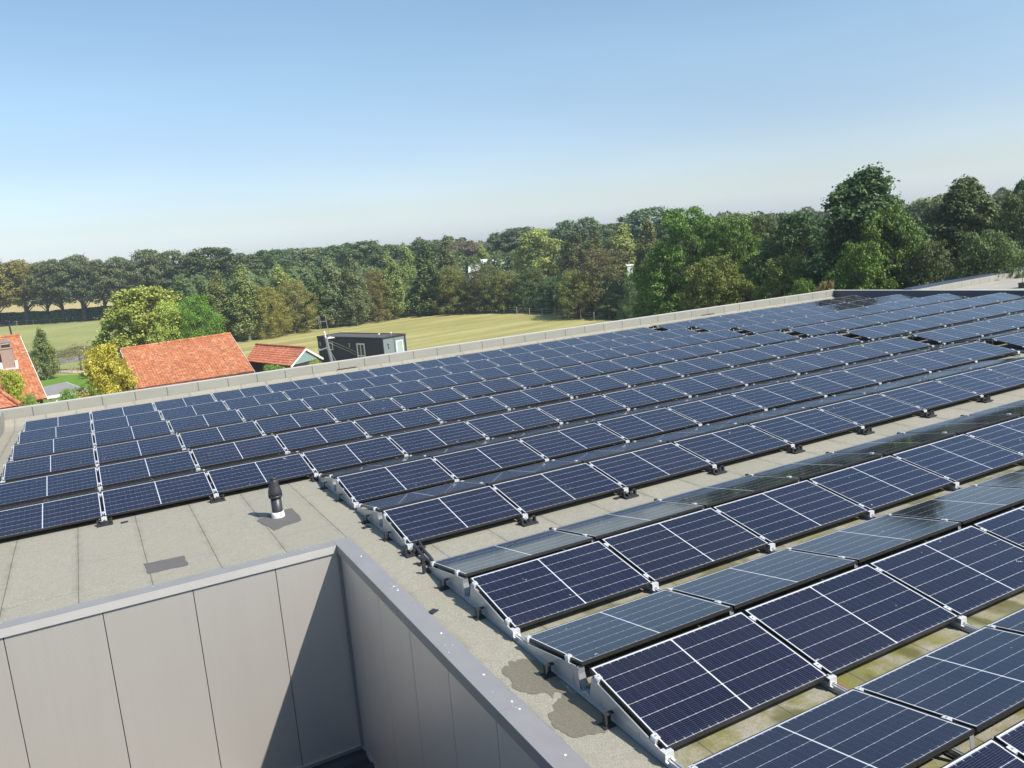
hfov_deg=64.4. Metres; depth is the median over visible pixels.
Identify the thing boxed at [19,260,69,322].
oak tree
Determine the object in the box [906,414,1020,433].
solar panel
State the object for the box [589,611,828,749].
solar panel
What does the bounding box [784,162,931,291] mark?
alder tree
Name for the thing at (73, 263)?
oak tree
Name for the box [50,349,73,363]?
apple tree
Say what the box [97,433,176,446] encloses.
solar panel
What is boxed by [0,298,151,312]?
field
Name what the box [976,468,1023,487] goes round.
solar panel
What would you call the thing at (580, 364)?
solar panel
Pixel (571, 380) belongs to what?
solar panel
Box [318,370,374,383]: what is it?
solar panel
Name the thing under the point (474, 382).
solar panel
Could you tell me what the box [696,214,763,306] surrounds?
alder tree
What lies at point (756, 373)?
solar panel
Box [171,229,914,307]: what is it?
wood
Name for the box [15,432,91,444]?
solar panel
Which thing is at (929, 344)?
mounting rack
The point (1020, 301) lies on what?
solar panel
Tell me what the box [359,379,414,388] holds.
solar panel
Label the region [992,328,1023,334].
solar panel
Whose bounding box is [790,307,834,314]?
solar panel
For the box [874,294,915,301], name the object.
solar panel
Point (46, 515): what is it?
solar panel
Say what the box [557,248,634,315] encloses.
hornbeam tree
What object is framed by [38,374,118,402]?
lawn
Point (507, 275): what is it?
field maple
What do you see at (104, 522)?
mounting rack
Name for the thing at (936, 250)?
alder tree
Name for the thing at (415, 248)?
broadleaf tree
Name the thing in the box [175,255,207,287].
oak tree
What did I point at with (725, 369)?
solar panel
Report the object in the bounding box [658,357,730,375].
solar panel
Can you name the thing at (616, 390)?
solar panel
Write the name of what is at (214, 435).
solar panel
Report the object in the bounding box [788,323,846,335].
solar panel
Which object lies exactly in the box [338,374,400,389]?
solar panel
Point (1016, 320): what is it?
solar panel
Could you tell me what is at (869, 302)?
solar panel
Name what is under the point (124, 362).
yellow tree
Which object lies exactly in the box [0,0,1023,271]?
sky
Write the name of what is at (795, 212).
broadleaf tree
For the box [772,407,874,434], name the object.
mounting rack
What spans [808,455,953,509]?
solar panel
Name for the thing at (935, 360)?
solar panel
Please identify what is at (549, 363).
solar panel
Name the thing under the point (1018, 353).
mounting rack
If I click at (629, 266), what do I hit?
white house
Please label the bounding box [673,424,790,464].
solar panel
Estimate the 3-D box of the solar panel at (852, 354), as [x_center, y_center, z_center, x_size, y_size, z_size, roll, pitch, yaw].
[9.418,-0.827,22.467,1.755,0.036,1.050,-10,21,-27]
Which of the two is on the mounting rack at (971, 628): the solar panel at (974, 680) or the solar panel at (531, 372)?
the solar panel at (974, 680)
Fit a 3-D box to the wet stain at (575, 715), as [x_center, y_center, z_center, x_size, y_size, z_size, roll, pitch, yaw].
[0.546,2.807,6.929,0.475,0.001,0.676,-6,10,-7]
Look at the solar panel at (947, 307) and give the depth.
31.80 m
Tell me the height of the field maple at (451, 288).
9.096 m
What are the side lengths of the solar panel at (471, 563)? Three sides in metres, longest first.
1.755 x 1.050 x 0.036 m
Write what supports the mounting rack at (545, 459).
on the flat roof hall
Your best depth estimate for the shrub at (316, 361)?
64.57 m
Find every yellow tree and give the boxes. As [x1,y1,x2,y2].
[75,340,143,398]
[118,355,138,391]
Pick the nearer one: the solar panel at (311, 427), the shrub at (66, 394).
the solar panel at (311, 427)
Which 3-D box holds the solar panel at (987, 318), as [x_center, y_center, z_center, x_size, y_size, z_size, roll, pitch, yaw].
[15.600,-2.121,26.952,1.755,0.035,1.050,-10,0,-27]
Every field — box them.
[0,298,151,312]
[235,299,625,362]
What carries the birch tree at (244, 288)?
on the mown field at (424, 331)
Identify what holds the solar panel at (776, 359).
on the solar mount
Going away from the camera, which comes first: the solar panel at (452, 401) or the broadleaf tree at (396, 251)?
the solar panel at (452, 401)
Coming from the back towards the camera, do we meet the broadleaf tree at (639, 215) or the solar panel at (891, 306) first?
the broadleaf tree at (639, 215)
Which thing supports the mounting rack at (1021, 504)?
on the flat roof hall
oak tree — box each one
[0,259,28,325]
[0,259,49,323]
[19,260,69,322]
[30,258,75,321]
[43,253,100,320]
[74,259,117,318]
[91,256,147,301]
[120,249,174,306]
[149,249,195,304]
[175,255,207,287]
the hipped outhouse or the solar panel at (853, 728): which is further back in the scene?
the hipped outhouse
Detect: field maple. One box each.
[246,285,294,338]
[267,278,321,332]
[361,269,395,322]
[430,265,471,315]
[459,264,509,312]
[482,271,524,311]
[554,269,596,318]
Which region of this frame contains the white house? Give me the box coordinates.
[626,264,633,313]
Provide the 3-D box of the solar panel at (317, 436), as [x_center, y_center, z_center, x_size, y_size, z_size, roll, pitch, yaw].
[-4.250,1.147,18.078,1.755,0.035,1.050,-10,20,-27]
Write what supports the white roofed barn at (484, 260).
on the ground at (61, 334)
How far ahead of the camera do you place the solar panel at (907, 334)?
25.07 m
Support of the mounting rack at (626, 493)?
on the flat roof hall
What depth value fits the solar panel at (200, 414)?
22.15 m
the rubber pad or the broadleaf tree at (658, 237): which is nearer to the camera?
the rubber pad
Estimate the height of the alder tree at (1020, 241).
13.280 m
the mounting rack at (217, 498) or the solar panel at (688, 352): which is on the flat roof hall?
the mounting rack at (217, 498)
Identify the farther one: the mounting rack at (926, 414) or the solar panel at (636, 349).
the solar panel at (636, 349)
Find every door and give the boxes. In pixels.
[356,343,365,357]
[395,339,403,351]
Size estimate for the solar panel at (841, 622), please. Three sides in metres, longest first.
1.755 x 1.050 x 0.035 m
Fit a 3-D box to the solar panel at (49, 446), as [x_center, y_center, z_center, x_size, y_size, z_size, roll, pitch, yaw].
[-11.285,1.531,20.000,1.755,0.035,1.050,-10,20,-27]
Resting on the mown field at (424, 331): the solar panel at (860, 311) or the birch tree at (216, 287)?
the birch tree at (216, 287)
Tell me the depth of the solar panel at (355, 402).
21.56 m
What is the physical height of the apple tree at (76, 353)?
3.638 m
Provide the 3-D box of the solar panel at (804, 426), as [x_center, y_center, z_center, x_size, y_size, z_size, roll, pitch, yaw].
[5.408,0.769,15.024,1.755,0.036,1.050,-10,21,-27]
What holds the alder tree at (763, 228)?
on the ground at (61, 334)
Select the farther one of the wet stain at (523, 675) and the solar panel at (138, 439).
the solar panel at (138, 439)
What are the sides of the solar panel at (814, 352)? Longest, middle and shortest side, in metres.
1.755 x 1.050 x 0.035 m
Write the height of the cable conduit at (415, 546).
0.095 m
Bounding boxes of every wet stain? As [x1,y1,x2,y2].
[501,658,571,697]
[548,693,608,737]
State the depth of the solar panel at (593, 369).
24.23 m
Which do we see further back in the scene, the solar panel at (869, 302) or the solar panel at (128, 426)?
the solar panel at (869, 302)
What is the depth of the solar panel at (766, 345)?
25.12 m
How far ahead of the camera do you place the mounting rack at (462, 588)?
9.09 m
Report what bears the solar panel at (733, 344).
on the solar mount
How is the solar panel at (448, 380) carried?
on the solar mount
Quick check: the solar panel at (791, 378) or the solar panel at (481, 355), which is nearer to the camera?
the solar panel at (791, 378)
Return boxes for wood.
[145,187,1009,306]
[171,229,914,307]
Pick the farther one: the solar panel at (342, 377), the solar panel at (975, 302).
the solar panel at (975, 302)
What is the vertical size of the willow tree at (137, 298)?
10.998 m
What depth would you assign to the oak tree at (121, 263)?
212.42 m
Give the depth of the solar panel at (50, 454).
18.32 m
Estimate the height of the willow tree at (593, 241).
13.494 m
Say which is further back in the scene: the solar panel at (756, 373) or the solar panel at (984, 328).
the solar panel at (984, 328)
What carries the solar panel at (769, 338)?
on the solar mount
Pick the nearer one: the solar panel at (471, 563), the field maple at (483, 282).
the solar panel at (471, 563)
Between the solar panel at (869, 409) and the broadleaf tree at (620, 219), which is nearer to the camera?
the solar panel at (869, 409)
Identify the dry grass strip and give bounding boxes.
[235,316,407,338]
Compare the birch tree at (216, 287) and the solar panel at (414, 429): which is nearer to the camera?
the solar panel at (414, 429)
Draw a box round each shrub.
[23,392,38,405]
[59,386,78,400]
[263,362,285,370]
[308,358,321,364]
[790,274,817,295]
[813,279,834,291]
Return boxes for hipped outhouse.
[0,385,23,408]
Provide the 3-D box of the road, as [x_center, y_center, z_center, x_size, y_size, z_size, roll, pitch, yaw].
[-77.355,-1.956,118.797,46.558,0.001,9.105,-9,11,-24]
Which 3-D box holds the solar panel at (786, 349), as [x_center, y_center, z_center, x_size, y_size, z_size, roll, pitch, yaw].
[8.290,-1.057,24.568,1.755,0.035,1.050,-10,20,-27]
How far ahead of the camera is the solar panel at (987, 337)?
23.02 m
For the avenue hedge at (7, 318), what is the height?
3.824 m
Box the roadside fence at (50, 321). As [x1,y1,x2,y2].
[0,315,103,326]
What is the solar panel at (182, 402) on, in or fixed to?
on the solar mount
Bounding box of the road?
[50,356,88,364]
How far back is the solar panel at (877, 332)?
26.34 m
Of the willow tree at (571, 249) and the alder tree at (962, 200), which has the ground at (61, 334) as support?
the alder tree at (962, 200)
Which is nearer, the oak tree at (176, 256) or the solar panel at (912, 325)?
the solar panel at (912, 325)
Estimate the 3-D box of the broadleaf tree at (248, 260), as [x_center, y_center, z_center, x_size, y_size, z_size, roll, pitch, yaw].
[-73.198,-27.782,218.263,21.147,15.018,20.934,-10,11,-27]
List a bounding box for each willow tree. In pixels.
[86,285,195,374]
[144,300,191,341]
[475,244,491,269]
[556,230,589,282]
[579,229,609,280]
[601,222,637,284]
[625,218,659,286]
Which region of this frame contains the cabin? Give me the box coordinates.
[316,332,406,361]
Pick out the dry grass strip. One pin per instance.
(330, 324)
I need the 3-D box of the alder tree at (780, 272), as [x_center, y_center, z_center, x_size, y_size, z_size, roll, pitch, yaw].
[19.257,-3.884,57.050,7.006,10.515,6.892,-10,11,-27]
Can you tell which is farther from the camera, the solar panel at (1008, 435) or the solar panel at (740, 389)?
the solar panel at (740, 389)
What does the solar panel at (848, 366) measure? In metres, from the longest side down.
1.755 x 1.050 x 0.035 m
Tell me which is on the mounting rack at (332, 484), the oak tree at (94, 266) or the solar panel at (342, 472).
the solar panel at (342, 472)
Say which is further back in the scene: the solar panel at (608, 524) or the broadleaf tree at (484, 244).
the broadleaf tree at (484, 244)
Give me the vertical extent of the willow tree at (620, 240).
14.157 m
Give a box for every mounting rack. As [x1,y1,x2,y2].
[0,461,7,481]
[94,447,98,467]
[96,465,102,488]
[96,488,112,527]
[199,469,225,503]
[289,451,324,481]
[318,474,358,509]
[356,504,423,557]
[409,455,458,482]
[422,560,521,641]
[461,480,538,526]
[491,437,548,462]
[517,635,675,767]
[543,527,659,592]
[560,460,638,498]
[566,421,629,443]
[632,440,726,474]
[651,499,775,552]
[656,587,839,692]
[672,762,697,767]
[706,423,804,453]
[742,474,874,518]
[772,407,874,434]
[775,547,969,630]
[826,452,959,489]
[832,393,936,417]
[836,686,1018,758]
[874,513,986,538]
[879,335,945,345]
[888,380,993,402]
[895,432,1023,463]
[951,339,1023,351]
[959,484,1023,505]
[967,624,995,632]
[983,342,1020,354]
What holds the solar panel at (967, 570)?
on the mounting rack at (963, 624)
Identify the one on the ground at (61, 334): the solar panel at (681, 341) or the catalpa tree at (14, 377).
the catalpa tree at (14, 377)
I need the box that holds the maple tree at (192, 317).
[169,293,228,339]
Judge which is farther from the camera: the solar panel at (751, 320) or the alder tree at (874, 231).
the alder tree at (874, 231)
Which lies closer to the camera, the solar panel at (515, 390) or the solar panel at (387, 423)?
the solar panel at (387, 423)
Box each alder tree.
[617,206,741,316]
[627,246,683,318]
[674,253,766,310]
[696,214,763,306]
[738,210,836,301]
[742,211,789,293]
[748,252,816,300]
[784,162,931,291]
[822,239,902,289]
[835,201,930,289]
[901,239,954,287]
[914,203,969,277]
[925,174,1012,278]
[939,224,1023,280]
[975,187,1023,273]
[1005,177,1023,225]
[1008,228,1023,266]
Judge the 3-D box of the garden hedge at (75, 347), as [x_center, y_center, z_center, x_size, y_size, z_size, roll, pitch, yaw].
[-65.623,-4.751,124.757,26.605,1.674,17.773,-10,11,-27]
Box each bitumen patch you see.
[144,556,187,573]
[257,508,300,530]
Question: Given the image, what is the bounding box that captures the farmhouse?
[0,333,47,405]
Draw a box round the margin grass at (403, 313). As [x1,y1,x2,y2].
[233,310,426,338]
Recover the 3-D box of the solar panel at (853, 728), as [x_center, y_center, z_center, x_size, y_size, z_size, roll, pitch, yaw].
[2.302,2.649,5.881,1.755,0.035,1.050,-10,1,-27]
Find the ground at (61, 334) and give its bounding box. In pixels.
[0,239,515,391]
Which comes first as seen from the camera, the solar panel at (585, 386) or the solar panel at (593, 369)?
the solar panel at (585, 386)
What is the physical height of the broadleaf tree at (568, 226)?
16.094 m
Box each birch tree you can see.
[200,270,238,336]
[223,263,269,339]
[263,264,304,326]
[317,253,350,326]
[335,257,373,325]
[375,250,415,318]
[397,241,418,311]
[436,233,464,310]
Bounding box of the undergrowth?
[172,271,722,334]
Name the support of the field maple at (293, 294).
on the mown field at (424, 331)
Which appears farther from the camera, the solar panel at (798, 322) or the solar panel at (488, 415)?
the solar panel at (798, 322)
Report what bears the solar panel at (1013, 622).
on the mounting rack at (971, 628)
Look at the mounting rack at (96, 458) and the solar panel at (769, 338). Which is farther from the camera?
the solar panel at (769, 338)
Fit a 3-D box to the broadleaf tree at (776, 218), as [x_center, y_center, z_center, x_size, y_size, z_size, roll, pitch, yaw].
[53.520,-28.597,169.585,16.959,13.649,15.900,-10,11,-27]
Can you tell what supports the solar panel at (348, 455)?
on the mounting rack at (314, 477)
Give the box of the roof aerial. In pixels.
[317,315,334,338]
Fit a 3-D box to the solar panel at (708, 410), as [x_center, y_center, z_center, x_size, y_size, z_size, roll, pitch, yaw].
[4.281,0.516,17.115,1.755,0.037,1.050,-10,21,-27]
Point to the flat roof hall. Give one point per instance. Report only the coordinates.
(244, 639)
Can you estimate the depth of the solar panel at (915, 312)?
30.91 m
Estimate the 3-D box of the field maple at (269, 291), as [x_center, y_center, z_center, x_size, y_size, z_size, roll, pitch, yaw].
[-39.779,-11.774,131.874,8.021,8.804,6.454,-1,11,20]
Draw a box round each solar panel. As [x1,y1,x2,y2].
[0,466,95,483]
[0,467,98,506]
[0,489,98,510]
[0,492,102,538]
[3,448,95,480]
[6,447,94,462]
[11,433,93,460]
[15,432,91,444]
[18,421,92,443]
[24,412,90,431]
[91,402,154,420]
[92,410,161,431]
[94,420,171,445]
[95,420,165,431]
[95,434,182,464]
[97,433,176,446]
[98,449,188,466]
[98,450,196,486]
[101,469,203,490]
[101,472,214,516]
[153,394,215,410]
[160,401,227,419]
[167,409,233,420]
[168,409,243,432]
[177,420,252,434]
[178,421,261,448]
[189,434,272,450]
[191,435,285,467]
[200,452,298,471]
[207,453,314,493]
[212,385,271,400]
[223,391,288,409]
[236,398,298,409]
[237,399,309,420]
[253,408,322,421]
[255,409,335,433]
[267,377,324,392]
[273,420,349,434]
[276,421,366,450]
[283,382,346,399]
[292,435,383,452]
[301,389,371,409]
[302,436,404,472]
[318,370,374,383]
[321,456,427,477]
[323,397,387,408]
[325,397,402,420]
[336,457,454,502]
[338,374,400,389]
[341,407,420,421]
[353,408,439,435]
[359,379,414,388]
[361,380,429,398]
[361,481,486,510]
[368,363,422,375]
[374,421,461,436]
[382,485,522,543]
[388,421,485,454]
[389,387,446,397]
[390,387,465,408]
[391,367,450,381]
[412,438,513,456]
[413,396,485,408]
[414,356,467,368]
[417,371,483,388]
[424,396,507,421]
[432,439,544,479]
[434,529,593,576]
[440,359,497,372]
[447,407,532,421]
[449,377,503,387]
[451,377,523,397]
[459,350,508,361]
[464,460,581,484]
[466,407,559,437]
[470,363,533,379]
[470,540,651,627]
[486,385,546,395]
[487,352,542,365]
[490,385,570,408]
[492,463,623,513]
[496,422,591,438]
[499,344,549,354]
[504,368,556,377]
[507,368,577,387]
[516,395,597,408]
[518,423,625,458]
[519,356,580,370]
[530,346,585,357]
[530,375,601,387]
[530,589,732,665]
[537,395,626,422]
[539,338,588,347]
[550,375,627,396]
[555,441,666,462]
[556,500,704,538]
[557,360,604,368]
[560,360,627,377]
[566,348,626,362]
[568,407,661,422]
[572,339,624,350]
[577,332,623,341]
[578,383,657,396]
[588,442,711,487]
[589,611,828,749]
[596,408,698,439]
[601,507,768,581]
[602,365,654,374]
[602,383,688,408]
[606,366,680,385]
[609,342,668,355]
[609,352,674,368]
[611,334,662,344]
[612,327,658,336]
[635,357,700,368]
[636,394,725,408]
[636,423,742,442]
[640,372,712,384]
[649,328,698,338]
[650,335,707,347]
[655,345,718,359]
[656,321,700,329]
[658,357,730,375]
[662,373,744,395]
[662,475,799,506]
[666,394,763,423]
[670,549,857,608]
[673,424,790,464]
[689,316,731,324]
[689,688,974,767]
[690,329,744,341]
[692,362,763,374]
[694,321,742,330]
[698,338,760,351]
[699,381,783,395]
[702,349,744,356]
[707,349,776,365]
[709,407,810,424]
[712,480,868,542]
[717,363,796,383]
[721,311,760,319]
[730,316,775,325]
[731,382,823,408]
[735,341,789,350]
[737,322,790,333]
[739,331,799,344]
[739,353,810,365]
[743,564,958,674]
[748,307,790,314]
[749,408,859,443]
[752,341,819,356]
[753,453,882,479]
[756,370,836,383]
[760,311,806,320]
[768,354,844,372]
[773,317,823,327]
[776,393,871,408]
[777,303,818,310]
[787,345,854,356]
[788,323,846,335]
[789,370,878,394]
[789,515,960,562]
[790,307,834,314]
[796,334,859,348]
[804,311,855,321]
[806,299,845,306]
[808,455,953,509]
[809,359,886,372]
[815,345,889,363]
[817,393,922,425]
[819,325,877,335]
[820,303,864,310]
[824,317,880,329]
[829,337,895,348]
[832,295,870,301]
[833,433,956,454]
[835,307,885,316]
[835,380,927,395]
[842,360,927,382]
[845,325,908,338]
[846,298,888,305]
[856,626,1023,731]
[857,312,912,323]
[857,350,931,362]
[860,337,931,353]
[865,302,913,310]
[869,525,1023,615]
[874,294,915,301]
[878,380,979,409]
[881,327,944,338]
[883,319,943,332]
[889,485,1023,523]
[890,368,978,382]
[891,307,943,317]
[891,434,1023,481]
[892,350,974,370]
[895,298,940,306]
[901,341,973,353]
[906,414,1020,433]
[912,327,980,342]
[917,313,976,325]
[920,293,967,301]
[920,302,972,311]
[923,321,979,330]
[934,368,1023,394]
[937,341,1016,360]
[940,738,1023,767]
[941,357,1023,370]
[949,321,1016,334]
[950,297,999,306]
[950,307,1007,319]
[953,314,1013,324]
[954,331,1023,343]
[965,416,1023,454]
[968,400,1023,415]
[973,505,1023,548]
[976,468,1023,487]
[979,293,1023,301]
[981,302,1023,313]
[985,314,1023,327]
[986,359,1023,378]
[988,608,1023,633]
[990,311,1023,317]
[991,332,1023,346]
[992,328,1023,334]
[993,719,1023,759]
[1011,299,1023,304]
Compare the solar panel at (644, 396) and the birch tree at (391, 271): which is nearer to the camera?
the solar panel at (644, 396)
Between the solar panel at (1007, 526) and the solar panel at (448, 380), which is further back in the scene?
the solar panel at (448, 380)
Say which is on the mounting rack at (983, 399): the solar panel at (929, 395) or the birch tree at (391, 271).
the solar panel at (929, 395)
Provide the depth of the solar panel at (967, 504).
10.38 m
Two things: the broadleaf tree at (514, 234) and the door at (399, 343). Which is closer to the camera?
the door at (399, 343)
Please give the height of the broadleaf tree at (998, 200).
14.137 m
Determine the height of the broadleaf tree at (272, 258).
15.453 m
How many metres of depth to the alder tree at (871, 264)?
48.92 m
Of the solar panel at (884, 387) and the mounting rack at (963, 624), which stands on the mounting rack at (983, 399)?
the solar panel at (884, 387)
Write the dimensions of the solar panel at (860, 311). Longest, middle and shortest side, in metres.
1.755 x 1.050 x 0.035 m
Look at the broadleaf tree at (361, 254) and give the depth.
215.90 m
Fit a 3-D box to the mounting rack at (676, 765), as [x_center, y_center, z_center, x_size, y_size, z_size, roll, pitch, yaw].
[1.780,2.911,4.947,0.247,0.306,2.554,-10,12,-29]
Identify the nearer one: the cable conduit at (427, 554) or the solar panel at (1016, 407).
the cable conduit at (427, 554)
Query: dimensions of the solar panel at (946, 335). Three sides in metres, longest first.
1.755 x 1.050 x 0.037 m
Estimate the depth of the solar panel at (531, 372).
24.01 m
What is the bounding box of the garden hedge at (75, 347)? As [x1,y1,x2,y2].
[28,345,118,357]
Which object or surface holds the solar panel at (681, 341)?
on the solar mount
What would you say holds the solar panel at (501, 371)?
on the solar mount
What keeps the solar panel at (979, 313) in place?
on the solar mount
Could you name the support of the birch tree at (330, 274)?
on the mown field at (424, 331)
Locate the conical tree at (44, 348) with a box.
[29,327,61,378]
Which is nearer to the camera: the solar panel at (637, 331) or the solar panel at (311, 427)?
the solar panel at (311, 427)
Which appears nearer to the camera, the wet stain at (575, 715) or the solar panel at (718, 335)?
the wet stain at (575, 715)
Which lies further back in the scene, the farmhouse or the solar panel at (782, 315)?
the farmhouse
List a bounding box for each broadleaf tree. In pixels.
[167,247,259,294]
[200,252,271,293]
[242,248,302,276]
[265,247,309,266]
[285,247,338,266]
[300,279,339,327]
[311,244,349,273]
[333,239,399,269]
[369,244,414,268]
[406,241,449,314]
[407,239,441,261]
[450,240,487,267]
[467,243,497,255]
[485,230,516,255]
[488,226,533,260]
[503,267,545,312]
[506,228,563,292]
[517,227,565,257]
[531,276,563,311]
[550,220,584,247]
[575,216,613,247]
[596,286,639,318]
[600,222,618,245]
[606,205,685,249]
[611,216,639,242]
[615,277,648,319]
[657,218,695,241]
[692,216,728,238]
[715,211,755,230]
[750,213,779,238]
[776,208,813,231]
[810,210,832,229]
[900,193,942,223]
[923,197,967,242]
[983,193,1004,230]
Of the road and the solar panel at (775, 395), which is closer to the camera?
the solar panel at (775, 395)
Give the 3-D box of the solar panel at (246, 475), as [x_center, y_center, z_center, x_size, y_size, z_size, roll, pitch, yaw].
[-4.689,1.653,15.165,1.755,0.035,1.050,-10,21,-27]
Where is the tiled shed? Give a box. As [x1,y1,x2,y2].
[247,343,323,372]
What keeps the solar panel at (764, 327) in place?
on the solar mount
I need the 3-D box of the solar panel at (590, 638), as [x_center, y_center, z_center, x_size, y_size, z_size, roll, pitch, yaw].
[1.148,2.361,8.012,1.755,0.035,1.050,-10,1,-27]
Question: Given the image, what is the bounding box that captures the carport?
[43,382,86,401]
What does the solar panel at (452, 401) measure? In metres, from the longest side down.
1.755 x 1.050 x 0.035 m
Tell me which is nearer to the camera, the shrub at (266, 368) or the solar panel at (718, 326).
the solar panel at (718, 326)
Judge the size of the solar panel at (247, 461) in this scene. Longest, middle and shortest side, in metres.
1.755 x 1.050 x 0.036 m
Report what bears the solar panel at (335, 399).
on the solar mount
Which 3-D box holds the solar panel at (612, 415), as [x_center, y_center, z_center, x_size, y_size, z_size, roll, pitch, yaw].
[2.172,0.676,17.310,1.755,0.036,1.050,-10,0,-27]
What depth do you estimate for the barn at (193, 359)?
76.93 m
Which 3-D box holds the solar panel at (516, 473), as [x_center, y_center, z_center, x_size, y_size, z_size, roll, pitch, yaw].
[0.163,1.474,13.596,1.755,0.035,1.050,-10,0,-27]
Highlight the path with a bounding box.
[37,370,91,372]
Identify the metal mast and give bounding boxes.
[318,331,335,361]
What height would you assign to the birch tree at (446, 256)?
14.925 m
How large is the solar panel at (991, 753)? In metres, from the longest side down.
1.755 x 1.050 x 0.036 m
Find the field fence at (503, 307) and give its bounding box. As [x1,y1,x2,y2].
[220,306,594,338]
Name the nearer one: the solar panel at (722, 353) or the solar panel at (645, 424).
the solar panel at (645, 424)
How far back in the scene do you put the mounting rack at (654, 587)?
9.15 m
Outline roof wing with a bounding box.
[904,267,1023,289]
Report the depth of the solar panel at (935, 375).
18.35 m
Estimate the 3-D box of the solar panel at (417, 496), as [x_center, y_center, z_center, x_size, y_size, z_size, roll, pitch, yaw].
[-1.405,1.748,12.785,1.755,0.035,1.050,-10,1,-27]
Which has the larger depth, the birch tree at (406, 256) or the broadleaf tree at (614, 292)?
the birch tree at (406, 256)
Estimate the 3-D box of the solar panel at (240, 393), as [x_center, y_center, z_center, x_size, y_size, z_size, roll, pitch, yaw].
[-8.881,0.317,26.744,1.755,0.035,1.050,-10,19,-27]
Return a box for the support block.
[417,555,428,566]
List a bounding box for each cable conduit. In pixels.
[393,527,437,567]
[396,531,436,567]
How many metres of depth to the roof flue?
12.89 m
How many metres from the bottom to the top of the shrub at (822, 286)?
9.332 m
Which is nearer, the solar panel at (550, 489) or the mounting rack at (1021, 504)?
the mounting rack at (1021, 504)
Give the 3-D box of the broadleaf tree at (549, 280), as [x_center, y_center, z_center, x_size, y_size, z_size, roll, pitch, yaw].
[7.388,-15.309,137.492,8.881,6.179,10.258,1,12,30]
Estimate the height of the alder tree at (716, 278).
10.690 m
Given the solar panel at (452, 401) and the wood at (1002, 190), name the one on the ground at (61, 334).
the wood at (1002, 190)
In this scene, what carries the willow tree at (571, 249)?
on the mown field at (424, 331)
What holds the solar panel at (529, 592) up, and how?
on the mounting rack at (462, 588)
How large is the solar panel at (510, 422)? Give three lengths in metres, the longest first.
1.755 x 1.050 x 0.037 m
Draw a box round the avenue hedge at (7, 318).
[0,306,123,324]
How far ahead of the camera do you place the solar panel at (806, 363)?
21.60 m
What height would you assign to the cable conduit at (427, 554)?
0.105 m
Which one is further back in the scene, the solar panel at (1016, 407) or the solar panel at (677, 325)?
the solar panel at (677, 325)
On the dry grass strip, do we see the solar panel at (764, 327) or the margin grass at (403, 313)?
the margin grass at (403, 313)
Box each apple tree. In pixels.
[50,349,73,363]
[55,343,92,369]
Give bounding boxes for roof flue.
[268,476,284,518]
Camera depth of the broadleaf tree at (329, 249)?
227.09 m
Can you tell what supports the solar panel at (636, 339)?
on the solar mount
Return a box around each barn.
[118,332,254,390]
[461,259,509,298]
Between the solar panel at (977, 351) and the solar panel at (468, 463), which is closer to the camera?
the solar panel at (468, 463)
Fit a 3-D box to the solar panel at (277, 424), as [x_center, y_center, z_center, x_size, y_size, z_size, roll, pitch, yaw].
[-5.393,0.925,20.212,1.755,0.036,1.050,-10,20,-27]
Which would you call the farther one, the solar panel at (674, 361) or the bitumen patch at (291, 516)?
the solar panel at (674, 361)
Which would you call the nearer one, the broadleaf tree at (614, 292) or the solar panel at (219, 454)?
the solar panel at (219, 454)
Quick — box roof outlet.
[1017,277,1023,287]
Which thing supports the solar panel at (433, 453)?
on the mounting rack at (456, 480)
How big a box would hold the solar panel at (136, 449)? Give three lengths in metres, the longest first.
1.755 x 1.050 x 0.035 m
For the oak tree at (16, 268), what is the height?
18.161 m
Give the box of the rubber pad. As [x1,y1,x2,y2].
[428,608,438,613]
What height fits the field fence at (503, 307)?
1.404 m
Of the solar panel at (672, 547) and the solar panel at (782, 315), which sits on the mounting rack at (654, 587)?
the solar panel at (672, 547)
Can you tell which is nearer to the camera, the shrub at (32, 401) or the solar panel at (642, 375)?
the solar panel at (642, 375)
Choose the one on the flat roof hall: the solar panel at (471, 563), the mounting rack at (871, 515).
the mounting rack at (871, 515)
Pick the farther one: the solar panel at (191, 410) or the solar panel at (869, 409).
the solar panel at (191, 410)
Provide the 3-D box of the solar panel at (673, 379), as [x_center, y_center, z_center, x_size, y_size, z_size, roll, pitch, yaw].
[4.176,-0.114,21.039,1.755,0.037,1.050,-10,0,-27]
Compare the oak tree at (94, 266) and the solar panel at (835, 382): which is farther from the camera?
the oak tree at (94, 266)
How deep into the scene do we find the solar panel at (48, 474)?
16.25 m
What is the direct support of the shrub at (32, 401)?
on the ground at (61, 334)
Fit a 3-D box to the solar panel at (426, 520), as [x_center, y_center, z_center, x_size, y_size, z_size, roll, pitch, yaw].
[-0.862,1.872,11.779,1.755,0.036,1.050,-10,21,-27]
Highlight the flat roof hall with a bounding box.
[0,289,1023,767]
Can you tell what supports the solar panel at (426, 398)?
on the solar mount
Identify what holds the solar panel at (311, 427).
on the solar mount
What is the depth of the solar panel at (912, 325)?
27.17 m
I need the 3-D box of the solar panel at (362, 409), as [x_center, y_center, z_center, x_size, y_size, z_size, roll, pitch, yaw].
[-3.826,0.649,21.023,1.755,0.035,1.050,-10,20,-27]
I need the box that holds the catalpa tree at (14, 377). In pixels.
[0,366,37,406]
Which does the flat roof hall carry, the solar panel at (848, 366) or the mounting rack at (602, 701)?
the mounting rack at (602, 701)
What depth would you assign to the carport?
74.09 m
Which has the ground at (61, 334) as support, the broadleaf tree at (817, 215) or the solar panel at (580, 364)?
the broadleaf tree at (817, 215)
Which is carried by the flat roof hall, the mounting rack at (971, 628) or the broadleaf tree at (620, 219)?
the mounting rack at (971, 628)

